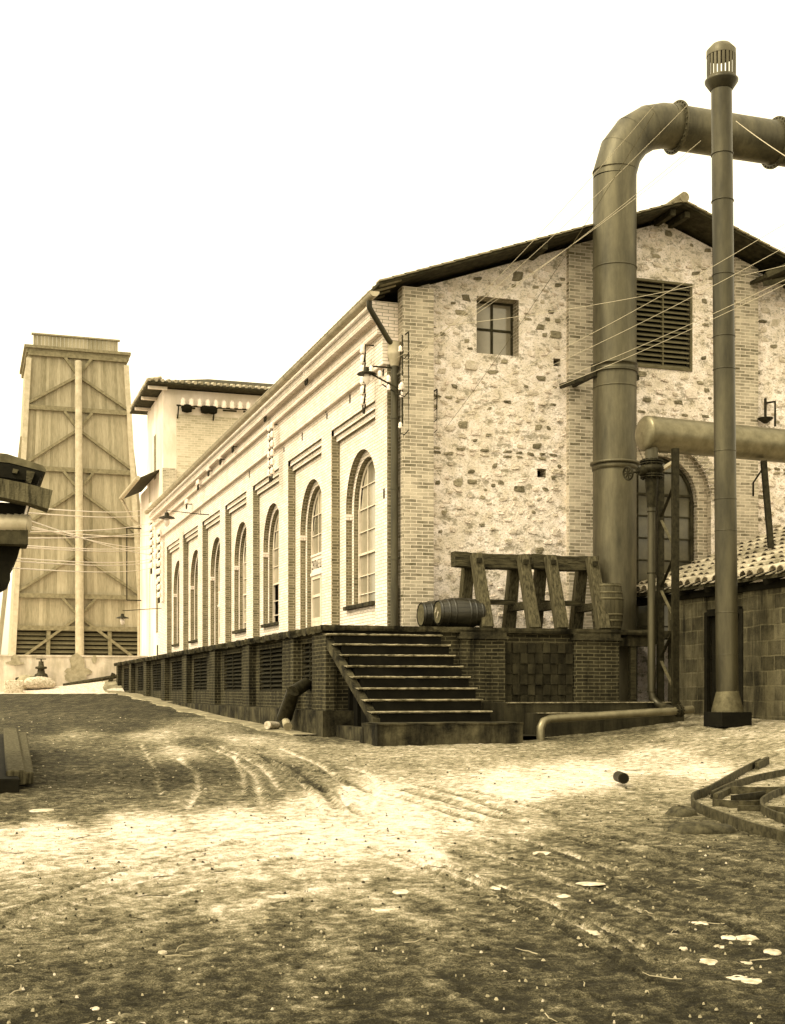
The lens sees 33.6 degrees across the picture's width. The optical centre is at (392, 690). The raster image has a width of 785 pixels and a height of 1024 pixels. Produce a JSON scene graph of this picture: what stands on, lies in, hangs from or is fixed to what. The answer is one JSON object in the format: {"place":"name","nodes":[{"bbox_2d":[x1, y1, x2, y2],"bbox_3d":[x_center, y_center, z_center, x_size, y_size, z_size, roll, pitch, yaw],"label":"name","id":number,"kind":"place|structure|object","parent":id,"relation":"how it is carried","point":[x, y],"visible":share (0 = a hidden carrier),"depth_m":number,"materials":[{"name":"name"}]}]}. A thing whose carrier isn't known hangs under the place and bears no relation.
{"place":"outdoors","nodes":[
{"label":"outdoors","id":0,"kind":"place"},
{"bbox_2d":[117,608,161,624],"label":"yard lamp","id":1,"kind":"object","parent":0,"point":[122,617],"visible":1,"depth_m":51.96,"materials":[{"name":"metal"}]},
{"bbox_2d":[0,681,784,1023],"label":"ground","id":2,"kind":"structure","parent":0,"point":[398,983],"depth_m":8.87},
{"bbox_2d":[0,734,18,792],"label":"timber baulk","id":3,"kind":"object","parent":2,"relation":"on","point":[9,784],"visible":0.41,"depth_m":13.81,"materials":[{"name":"brown wood"}]},
{"bbox_2d":[3,728,24,784],"bbox_3d":[-4.943,0.796,16.904,0.200,0.454,5.908,0,0,-17],"label":"timber baulk","id":4,"kind":"object","parent":3,"relation":"on","point":[14,763],"visible":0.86,"depth_m":15.66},
{"bbox_2d":[4,680,23,692],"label":"stone block","id":5,"kind":"object","parent":2,"relation":"on","point":[13,686],"depth_m":52.76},
{"bbox_2d":[17,675,33,689],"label":"sack","id":6,"kind":"object","parent":2,"relation":"on","point":[23,677],"visible":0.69,"depth_m":54.20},
{"bbox_2d":[18,732,33,784],"bbox_3d":[-4.839,0.832,17.021,0.160,0.420,5.454,0,0,-17],"label":"timber baulk","id":7,"kind":"object","parent":2,"relation":"on","point":[27,761],"visible":0.58,"depth_m":15.84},
{"bbox_2d":[0,453,52,592],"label":"tarred shed","id":8,"kind":"structure","parent":2,"relation":"on","point":[22,491],"depth_m":13.01,"materials":[{"name":"brown wood"}]},
{"bbox_2d":[12,567,153,571],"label":"wire","id":9,"kind":"object","parent":8,"relation":"attached to","point":[64,570],"visible":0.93,"depth_m":18.68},
{"bbox_2d":[17,557,155,562],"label":"wire","id":10,"kind":"object","parent":8,"relation":"attached to","point":[74,561],"visible":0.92,"depth_m":20.01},
{"bbox_2d":[16,560,156,565],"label":"wire","id":11,"kind":"object","parent":8,"relation":"attached to","point":[72,564],"visible":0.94,"depth_m":19.69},
{"bbox_2d":[28,544,154,548],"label":"wire","id":12,"kind":"object","parent":8,"relation":"attached to","point":[71,548],"visible":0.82,"depth_m":18.89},
{"bbox_2d":[24,676,53,688],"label":"sack","id":13,"kind":"object","parent":2,"relation":"on","point":[38,682],"visible":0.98,"depth_m":54.12,"materials":[{"name":"fabric"}]},
{"bbox_2d":[34,658,47,676],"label":"valve","id":14,"kind":"object","parent":2,"relation":"on","point":[41,667],"visible":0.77,"depth_m":55.06,"materials":[{"name":"metal"}]},
{"bbox_2d":[29,809,53,811],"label":"flat stone","id":15,"kind":"object","parent":2,"relation":"on","point":[39,810],"visible":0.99,"depth_m":12.28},
{"bbox_2d":[44,680,55,687],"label":"sack","id":16,"kind":"object","parent":2,"relation":"on","point":[52,684],"visible":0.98,"depth_m":54.36,"materials":[{"name":"fabric"}]},
{"bbox_2d":[0,332,139,655],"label":"cooling tower","id":17,"kind":"structure","parent":2,"relation":"on","point":[76,437],"depth_m":69.25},
{"bbox_2d":[0,653,147,691],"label":"boundary wall","id":18,"kind":"structure","parent":2,"relation":"on","point":[60,670],"depth_m":55.90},
{"bbox_2d":[63,674,115,685],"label":"iron pipe","id":19,"kind":"object","parent":2,"relation":"on","point":[90,680],"visible":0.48,"depth_m":55.90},
{"bbox_2d":[103,679,311,735],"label":"kerb","id":20,"kind":"structure","parent":2,"relation":"on","point":[178,708],"depth_m":34.75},
{"bbox_2d":[119,376,362,656],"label":"annex building","id":21,"kind":"structure","parent":2,"relation":"on","point":[180,446],"depth_m":57.47,"materials":[{"name":"paint"}]},
{"bbox_2d":[149,502,153,573],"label":"insulator rack","id":22,"kind":"object","parent":21,"relation":"attached to","point":[151,551],"visible":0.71,"depth_m":58.47,"materials":[{"name":"ceramic"}]},
{"bbox_2d":[154,434,155,479],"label":"window","id":23,"kind":"structure","parent":21,"relation":"in","point":[155,434],"depth_m":58.80,"materials":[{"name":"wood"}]},
{"bbox_2d":[155,550,157,589],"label":"insulator rack","id":24,"kind":"object","parent":21,"relation":"attached to","point":[156,574],"visible":0.52,"depth_m":56.97,"materials":[{"name":"ceramic"}]},
{"bbox_2d":[156,590,157,632],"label":"window","id":25,"kind":"structure","parent":21,"relation":"in","point":[156,590],"depth_m":58.49,"materials":[{"name":"wood"}]},
{"bbox_2d":[176,397,250,420],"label":"insulator row","id":26,"kind":"object","parent":21,"relation":"attached to","point":[207,408],"visible":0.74,"depth_m":56.75,"materials":[{"name":"ceramic"}]},
{"bbox_2d":[264,721,279,728],"bbox_3d":[-2.376,0.683,25.703,0.160,0.175,0.376,0,0,27],"label":"broken pipe","id":27,"kind":"object","parent":2,"relation":"on","point":[271,725],"visible":1,"depth_m":25.57,"materials":[{"name":"stone"}]},
{"bbox_2d":[371,908,398,912],"bbox_3d":[-0.041,1.308,7.794,0.189,0.008,0.243,0,0,-18],"label":"flat stone","id":28,"kind":"object","parent":2,"relation":"on","point":[378,910],"visible":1,"depth_m":7.75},
{"bbox_2d":[0,714,784,1023],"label":"pebbles","id":29,"kind":"object","parent":2,"relation":"on","point":[451,975],"visible":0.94,"depth_m":8.00,"materials":[{"name":"stone"}]},
{"bbox_2d":[4,780,784,1023],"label":"twigs","id":30,"kind":"object","parent":2,"relation":"on","point":[404,942],"visible":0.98,"depth_m":7.22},
{"bbox_2d":[114,625,683,737],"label":"terrace","id":31,"kind":"structure","parent":2,"relation":"on","point":[529,678],"depth_m":24.95,"materials":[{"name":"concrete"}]},
{"bbox_2d":[277,678,311,730],"bbox_3d":[-1.962,0.256,25.053,0.673,1.019,0.551,0,0,38],"label":"drain duct","id":32,"kind":"object","parent":31,"relation":"attached to","point":[295,691],"visible":1,"depth_m":24.89,"materials":[{"name":"metal"}]},
{"bbox_2d":[417,600,443,626],"bbox_3d":[0.970,-1.480,25.422,0.900,0.575,0.575,0,0,-18],"label":"barrel","id":33,"kind":"object","parent":31,"relation":"on","point":[424,613],"visible":0.31,"depth_m":25.16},
{"bbox_2d":[433,598,485,626],"bbox_3d":[1.271,-1.480,24.731,0.902,0.575,0.575,0,0,-18],"label":"barrel","id":34,"kind":"object","parent":31,"relation":"on","point":[458,612],"visible":0.94,"depth_m":24.52,"materials":[{"name":"wood"}]},
{"bbox_2d":[451,551,540,627],"bbox_3d":[1.963,-1.928,25.413,1.660,1.531,1.415,0,0,-18],"label":"trestle","id":35,"kind":"object","parent":31,"relation":"on","point":[475,566],"visible":0.84,"depth_m":25.24,"materials":[{"name":"wood"}]},
{"bbox_2d":[531,553,610,629],"bbox_3d":[3.399,-1.929,25.783,1.420,1.532,1.415,0,0,-18],"label":"trestle","id":36,"kind":"object","parent":31,"relation":"on","point":[548,567],"visible":0.83,"depth_m":25.60,"materials":[{"name":"wood"}]},
{"bbox_2d":[592,583,623,629],"bbox_3d":[4.256,-1.652,25.709,0.625,0.920,0.625,0,0,-18],"label":"barrel","id":37,"kind":"object","parent":31,"relation":"on","point":[612,598],"visible":0.73,"depth_m":25.44,"materials":[{"name":"brown wood"}]},
{"bbox_2d":[656,448,678,706],"bbox_3d":[5.114,-2.058,24.172,0.166,4.817,0.602,0,0,-25],"label":"lattice support","id":38,"kind":"object","parent":31,"relation":"on","point":[673,566],"visible":0.82,"depth_m":24.05,"materials":[{"name":"metal"}]},
{"bbox_2d":[392,889,408,893],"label":"flat stone","id":39,"kind":"object","parent":2,"relation":"on","point":[401,891],"visible":1,"depth_m":8.28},
{"bbox_2d":[324,630,549,746],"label":"staircase","id":40,"kind":"structure","parent":2,"relation":"on","point":[408,688],"depth_m":22.28,"materials":[{"name":"concrete"}]},
{"bbox_2d":[145,192,784,701],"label":"power house","id":41,"kind":"structure","parent":2,"relation":"on","point":[279,554],"depth_m":27.91,"materials":[{"name":"brick"}]},
{"bbox_2d":[28,512,154,517],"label":"wire","id":42,"kind":"object","parent":41,"relation":"attached to","point":[76,516],"visible":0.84,"depth_m":18.81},
{"bbox_2d":[30,521,155,531],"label":"wire","id":43,"kind":"object","parent":41,"relation":"attached to","point":[89,530],"visible":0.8,"depth_m":22.15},
{"bbox_2d":[30,507,155,511],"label":"wire","id":44,"kind":"object","parent":41,"relation":"attached to","point":[88,511],"visible":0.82,"depth_m":20.37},
{"bbox_2d":[156,529,161,602],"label":"insulator rack","id":45,"kind":"object","parent":41,"relation":"attached to","point":[158,565],"visible":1,"depth_m":54.41,"materials":[{"name":"ceramic"}]},
{"bbox_2d":[32,526,138,547],"bbox_3d":[-7.008,-3.960,34.711,0.014,4.423,42.667,0,0,-8],"label":"wire","id":46,"kind":"object","parent":45,"relation":"attached to","point":[78,537],"visible":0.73,"depth_m":19.30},
{"bbox_2d":[32,521,152,554],"bbox_3d":[-6.887,-3.797,34.380,0.014,3.969,41.986,0,0,-8],"label":"wire","id":47,"kind":"object","parent":45,"relation":"attached to","point":[81,537],"visible":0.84,"depth_m":19.59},
{"bbox_2d":[28,528,158,538],"bbox_3d":[-6.878,-4.246,34.251,0.014,5.308,41.707,0,0,-8],"label":"wire","id":48,"kind":"object","parent":45,"relation":"attached to","point":[74,537],"visible":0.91,"depth_m":18.32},
{"bbox_2d":[27,546,159,551],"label":"wire","id":49,"kind":"object","parent":45,"relation":"attached to","point":[79,550],"visible":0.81,"depth_m":20.28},
{"bbox_2d":[32,528,156,536],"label":"wire","id":50,"kind":"object","parent":45,"relation":"attached to","point":[87,534],"visible":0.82,"depth_m":21.48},
{"bbox_2d":[159,510,208,526],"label":"yard lamp","id":51,"kind":"object","parent":41,"relation":"attached to","point":[166,517],"visible":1,"depth_m":49.40,"materials":[{"name":"metal"}]},
{"bbox_2d":[218,555,219,604],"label":"window","id":52,"kind":"structure","parent":41,"relation":"in","point":[219,555],"depth_m":45.34,"materials":[{"name":"beige glass"}]},
{"bbox_2d":[218,607,219,643],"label":"door leaf","id":53,"kind":"structure","parent":41,"relation":"in","point":[218,607],"depth_m":45.30,"materials":[{"name":"beige wood"}]},
{"bbox_2d":[243,537,245,628],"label":"window","id":54,"kind":"structure","parent":41,"relation":"in","point":[244,553],"depth_m":41.35,"materials":[{"name":"beige glass"}]},
{"bbox_2d":[267,422,277,482],"bbox_3d":[-3.165,-6.295,34.376,0.244,1.570,0.475,0,0,-18],"label":"insulator rack","id":55,"kind":"object","parent":41,"relation":"attached to","point":[270,445],"visible":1,"depth_m":34.19,"materials":[{"name":"ceramic"}]},
{"bbox_2d":[273,513,278,621],"bbox_3d":[-3.109,-3.490,36.474,0.065,3.190,1.991,0,0,-18],"label":"window","id":56,"kind":"structure","parent":41,"relation":"in","point":[276,532],"depth_m":37.18,"materials":[{"name":"beige glass"}]},
{"bbox_2d":[302,369,307,385],"bbox_3d":[-1.975,-7.404,30.749,0.264,0.371,0.375,0,0,-18],"label":"insulator pair","id":57,"kind":"object","parent":41,"relation":"attached to","point":[306,380],"visible":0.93,"depth_m":30.69,"materials":[{"name":"ceramic"}]},
{"bbox_2d":[311,574,320,626],"bbox_3d":[-1.900,-2.040,32.821,0.060,1.759,0.928,0,0,-18],"label":"door leaf","id":58,"kind":"structure","parent":41,"relation":"in","point":[316,580],"depth_m":32.90,"materials":[{"name":"beige wood"}]},
{"bbox_2d":[311,489,321,624],"bbox_3d":[-1.748,-3.127,32.362,0.065,3.915,1.991,0,0,-18],"label":"window","id":59,"kind":"structure","parent":41,"relation":"in","point":[316,525],"depth_m":32.88,"materials":[{"name":"beige glass"}]},
{"bbox_2d":[321,573,321,624],"bbox_3d":[-1.596,-2.040,31.903,0.060,1.759,0.928,0,0,-18],"label":"door leaf","id":60,"kind":"structure","parent":41,"relation":"in","point":[321,573],"depth_m":32.32,"materials":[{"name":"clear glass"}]},
{"bbox_2d":[359,344,373,413],"bbox_3d":[-0.545,-6.335,26.378,0.326,1.447,0.178,0,0,39],"label":"insulator rack","id":61,"kind":"object","parent":41,"relation":"attached to","point":[362,361],"visible":0.82,"depth_m":26.40,"materials":[{"name":"ceramic"}]},
{"bbox_2d":[358,459,374,603],"bbox_3d":[-0.432,-3.490,28.384,0.065,3.190,1.991,0,0,-18],"label":"window","id":62,"kind":"structure","parent":41,"relation":"in","point":[366,511],"depth_m":28.71,"materials":[{"name":"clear glass"}]},
{"bbox_2d":[357,365,391,384],"bbox_3d":[-0.339,-6.231,25.674,0.747,0.385,0.400,0,0,-18],"label":"yard lamp","id":63,"kind":"object","parent":41,"relation":"attached to","point":[365,373],"visible":1,"depth_m":25.57,"materials":[{"name":"metal"}]},
{"bbox_2d":[369,335,403,425],"bbox_3d":[-0.131,-6.112,25.628,0.729,1.800,0.159,0,0,0],"label":"line bracket","id":64,"kind":"object","parent":41,"relation":"attached to","point":[379,376],"visible":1,"depth_m":25.59,"materials":[{"name":"metal"}]},
{"bbox_2d":[398,331,408,441],"bbox_3d":[0.242,-5.907,25.537,0.302,2.314,0.164,0,0,-56],"label":"insulator rack","id":65,"kind":"object","parent":41,"relation":"attached to","point":[400,388],"visible":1,"depth_m":25.51,"materials":[{"name":"ceramic"}]},
{"bbox_2d":[434,389,437,432],"bbox_3d":[0.829,-5.612,26.175,0.294,0.944,0.160,0,0,-59],"label":"insulator rack","id":66,"kind":"object","parent":41,"relation":"attached to","point":[436,390],"visible":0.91,"depth_m":26.15,"materials":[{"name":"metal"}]},
{"bbox_2d":[477,301,512,355],"bbox_3d":[2.069,-7.515,27.097,0.940,1.170,0.050,0,0,-18],"label":"window","id":67,"kind":"structure","parent":41,"relation":"in","point":[492,335],"depth_m":27.13,"materials":[{"name":"metal"}]},
{"bbox_2d":[399,106,653,372],"bbox_3d":[1.959,-7.347,22.100,0.008,2.428,7.242,0,0,-31],"label":"wire","id":68,"kind":"object","parent":41,"relation":"attached to","point":[533,240],"visible":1,"depth_m":21.43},
{"bbox_2d":[397,155,690,357],"bbox_3d":[2.573,-7.765,23.599,5.925,2.630,0.008,0,0,33],"label":"wire","id":69,"kind":"object","parent":41,"relation":"attached to","point":[555,256],"visible":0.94,"depth_m":23.37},
{"bbox_2d":[406,108,684,361],"bbox_3d":[2.384,-7.685,22.599,0.008,2.651,6.748,0,0,-40],"label":"wire","id":70,"kind":"object","parent":41,"relation":"attached to","point":[562,227],"visible":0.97,"depth_m":21.93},
{"bbox_2d":[444,113,653,429],"bbox_3d":[2.311,-6.529,21.600,0.008,2.968,7.668,0,0,-20],"label":"wire","id":71,"kind":"object","parent":41,"relation":"attached to","point":[557,267],"visible":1,"depth_m":20.59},
{"bbox_2d":[411,142,698,355],"bbox_3d":[2.555,-7.483,22.599,0.008,1.976,6.805,0,0,-40],"label":"wire","id":72,"kind":"object","parent":41,"relation":"attached to","point":[565,249],"visible":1,"depth_m":22.13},
{"bbox_2d":[637,458,693,643],"bbox_3d":[5.741,-3.037,28.286,1.830,4.075,0.070,0,0,-18],"label":"window","id":73,"kind":"structure","parent":41,"relation":"in","point":[686,503],"depth_m":28.40,"materials":[{"name":"glass"}]},
{"bbox_2d":[559,100,784,701],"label":"exhaust duct","id":74,"kind":"object","parent":41,"relation":"attached to","point":[614,269],"visible":0.97,"depth_m":26.16,"materials":[{"name":"metal"}]},
{"bbox_2d":[757,398,775,426],"bbox_3d":[8.238,-6.124,28.578,0.430,0.600,0.328,0,0,-33],"label":"wall bracket lamp","id":75,"kind":"object","parent":41,"relation":"attached to","point":[765,419],"visible":1,"depth_m":28.53,"materials":[{"name":"metal"}]},
{"bbox_2d":[750,264,784,286],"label":"side roof","id":76,"kind":"structure","parent":41,"relation":"attached to","point":[767,276],"depth_m":27.56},
{"bbox_2d":[489,885,506,889],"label":"flat stone","id":77,"kind":"object","parent":2,"relation":"on","point":[496,888],"visible":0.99,"depth_m":8.42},
{"bbox_2d":[533,851,549,854],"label":"flat stone","id":78,"kind":"object","parent":2,"relation":"on","point":[544,852],"visible":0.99,"depth_m":9.78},
{"bbox_2d":[554,893,570,897],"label":"flat stone","id":79,"kind":"object","parent":2,"relation":"on","point":[563,896],"visible":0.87,"depth_m":8.13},
{"bbox_2d":[576,882,605,885],"bbox_3d":[1.312,1.276,8.604,0.194,0.008,0.177,0,0,-18],"label":"flat stone","id":80,"kind":"object","parent":2,"relation":"on","point":[590,883],"visible":1,"depth_m":8.58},
{"bbox_2d":[586,929,602,934],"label":"flat stone","id":81,"kind":"object","parent":2,"relation":"on","point":[594,932],"visible":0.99,"depth_m":7.14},
{"bbox_2d":[536,704,694,739],"bbox_3d":[3.896,0.542,22.655,2.976,0.612,0.240,0,0,-15],"label":"ground pipe","id":82,"kind":"object","parent":2,"relation":"on","point":[679,710],"visible":1,"depth_m":22.60,"materials":[{"name":"metal"}]},
{"bbox_2d":[613,771,628,783],"bbox_3d":[2.557,0.970,14.537,0.124,0.121,0.341,0,0,0],"label":"pipe stub","id":83,"kind":"object","parent":2,"relation":"on","point":[621,777],"visible":1,"depth_m":14.37,"materials":[{"name":"metal"}]},
{"bbox_2d":[665,806,697,816],"bbox_3d":[2.691,1.126,12.074,0.302,0.110,0.326,0,0,-18],"label":"boulder","id":84,"kind":"object","parent":2,"relation":"on","point":[681,811],"visible":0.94,"depth_m":11.97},
{"bbox_2d":[691,921,708,924],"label":"flat stone","id":85,"kind":"object","parent":2,"relation":"on","point":[699,922],"visible":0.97,"depth_m":7.36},
{"bbox_2d":[668,821,736,834],"bbox_3d":[2.615,1.161,11.000,0.554,0.111,0.359,0,0,-18],"label":"boulder","id":86,"kind":"object","parent":2,"relation":"on","point":[705,827],"visible":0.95,"depth_m":10.89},
{"bbox_2d":[699,958,717,964],"bbox_3d":[1.587,1.357,6.521,0.103,0.012,0.149,0,0,14],"label":"flat stone","id":87,"kind":"object","parent":2,"relation":"on","point":[709,961],"visible":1,"depth_m":6.49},
{"bbox_2d":[637,526,784,720],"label":"tiled shed","id":88,"kind":"structure","parent":2,"relation":"on","point":[761,639],"depth_m":23.95,"materials":[{"name":"brick"}]},
{"bbox_2d":[712,614,738,704],"bbox_3d":[6.301,-0.260,24.368,0.040,2.320,1.090,0,0,-18],"label":"door","id":89,"kind":"structure","parent":88,"relation":"in","point":[713,617],"depth_m":24.78,"materials":[{"name":"brown wood"}]},
{"bbox_2d":[752,460,773,548],"bbox_3d":[7.276,-3.612,25.877,0.246,1.704,1.477,0,0,1],"label":"pipe strut","id":90,"kind":"object","parent":88,"relation":"on","point":[763,472],"visible":1,"depth_m":25.14,"materials":[{"name":"metal"}]},
{"bbox_2d":[635,416,784,462],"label":"steam header","id":91,"kind":"object","parent":90,"relation":"on","point":[684,436],"visible":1,"depth_m":24.49,"materials":[{"name":"metal"}]},
{"bbox_2d":[622,447,663,480],"bbox_3d":[4.659,-4.327,24.209,0.884,0.900,0.466,0,0,-26],"label":"steam valve","id":92,"kind":"object","parent":91,"relation":"attached to","point":[651,464],"visible":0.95,"depth_m":24.12,"materials":[{"name":"paint"}]},
{"bbox_2d":[645,477,673,707],"bbox_3d":[4.925,-1.789,23.665,0.322,4.377,1.537,0,0,-4],"label":"drain pipe","id":93,"kind":"object","parent":92,"relation":"attached to","point":[651,486],"visible":0.99,"depth_m":24.23,"materials":[{"name":"metal"}]},
{"bbox_2d":[713,787,730,798],"bbox_3d":[3.427,1.084,13.480,0.050,0.121,0.694,0,0,26],"label":"iron bar","id":94,"kind":"object","parent":2,"relation":"on","point":[723,793],"visible":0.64,"depth_m":13.39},
{"bbox_2d":[704,40,751,726],"bbox_3d":[5.703,-5.254,22.298,0.674,11.739,0.608,0,0,-18],"label":"vent stack","id":95,"kind":"object","parent":2,"relation":"on","point":[727,709],"visible":1,"depth_m":22.14,"materials":[{"name":"metal"}]},
{"bbox_2d":[423,265,784,327],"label":"wire","id":96,"kind":"object","parent":95,"relation":"attached to","point":[601,303],"visible":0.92,"depth_m":23.58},
{"bbox_2d":[442,224,783,406],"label":"wire","id":97,"kind":"object","parent":95,"relation":"attached to","point":[621,317],"visible":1,"depth_m":22.78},
{"bbox_2d":[443,247,784,411],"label":"wire","id":98,"kind":"object","parent":95,"relation":"attached to","point":[619,333],"visible":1,"depth_m":22.81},
{"bbox_2d":[445,280,783,420],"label":"wire","id":99,"kind":"object","parent":95,"relation":"attached to","point":[625,352],"visible":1,"depth_m":22.73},
{"bbox_2d":[445,284,784,427],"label":"wire","id":100,"kind":"object","parent":95,"relation":"attached to","point":[624,358],"visible":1,"depth_m":22.75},
{"bbox_2d":[736,121,784,155],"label":"wire","id":101,"kind":"object","parent":95,"relation":"attached to","point":[760,139],"visible":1,"depth_m":21.65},
{"bbox_2d":[721,935,735,939],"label":"flat stone","id":102,"kind":"object","parent":2,"relation":"on","point":[729,937],"visible":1,"depth_m":7.02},
{"bbox_2d":[712,799,759,807],"bbox_3d":[3.346,1.112,12.623,0.460,0.105,0.138,0,0,13],"label":"iron bar","id":103,"kind":"object","parent":2,"relation":"on","point":[726,803],"visible":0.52,"depth_m":12.59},
{"bbox_2d":[691,758,784,842],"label":"iron bar","id":104,"kind":"object","parent":2,"relation":"on","point":[744,825],"visible":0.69,"depth_m":11.68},
{"bbox_2d":[726,975,761,983],"bbox_3d":[1.690,1.372,6.210,0.180,0.008,0.246,0,0,-18],"label":"flat stone","id":105,"kind":"object","parent":2,"relation":"on","point":[744,979],"visible":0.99,"depth_m":6.16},
{"bbox_2d":[710,769,784,798],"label":"iron bar","id":106,"kind":"object","parent":2,"relation":"on","point":[759,777],"visible":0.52,"depth_m":14.88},
{"bbox_2d":[736,935,758,940],"bbox_3d":[1.913,1.335,7.022,0.126,0.016,0.169,0,0,7],"label":"flat stone","id":107,"kind":"object","parent":2,"relation":"on","point":[746,937],"visible":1,"depth_m":6.99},
{"bbox_2d":[731,791,765,800],"bbox_3d":[3.556,1.086,12.961,0.599,0.144,0.038,0,0,-43],"label":"iron bar","id":108,"kind":"object","parent":2,"relation":"on","point":[758,795],"visible":0.52,"depth_m":12.93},
{"bbox_2d":[731,786,782,794],"bbox_3d":[3.826,1.068,13.647,0.529,0.123,0.100,0,0,8],"label":"iron bar","id":109,"kind":"object","parent":2,"relation":"on","point":[739,790],"visible":0.56,"depth_m":13.62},
{"bbox_2d":[737,805,784,811],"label":"iron bar","id":110,"kind":"object","parent":2,"relation":"on","point":[754,808],"visible":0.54,"depth_m":12.33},
{"bbox_2d":[755,757,768,769],"bbox_3d":[4.761,0.951,16.724,0.050,0.168,0.770,0,0,26],"label":"iron bar","id":111,"kind":"object","parent":2,"relation":"on","point":[762,763],"visible":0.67,"depth_m":16.61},
{"bbox_2d":[760,786,784,824],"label":"iron bar","id":112,"kind":"object","parent":2,"relation":"on","point":[777,816],"visible":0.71,"depth_m":12.11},
{"bbox_2d":[763,949,781,954],"bbox_3d":[1.963,1.347,6.714,0.092,0.017,0.121,0,0,16],"label":"flat stone","id":113,"kind":"object","parent":2,"relation":"on","point":[773,952],"visible":1,"depth_m":6.68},
{"bbox_2d":[0,0,784,654],"label":"sky","id":114,"kind":"structure","parent":0,"point":[205,188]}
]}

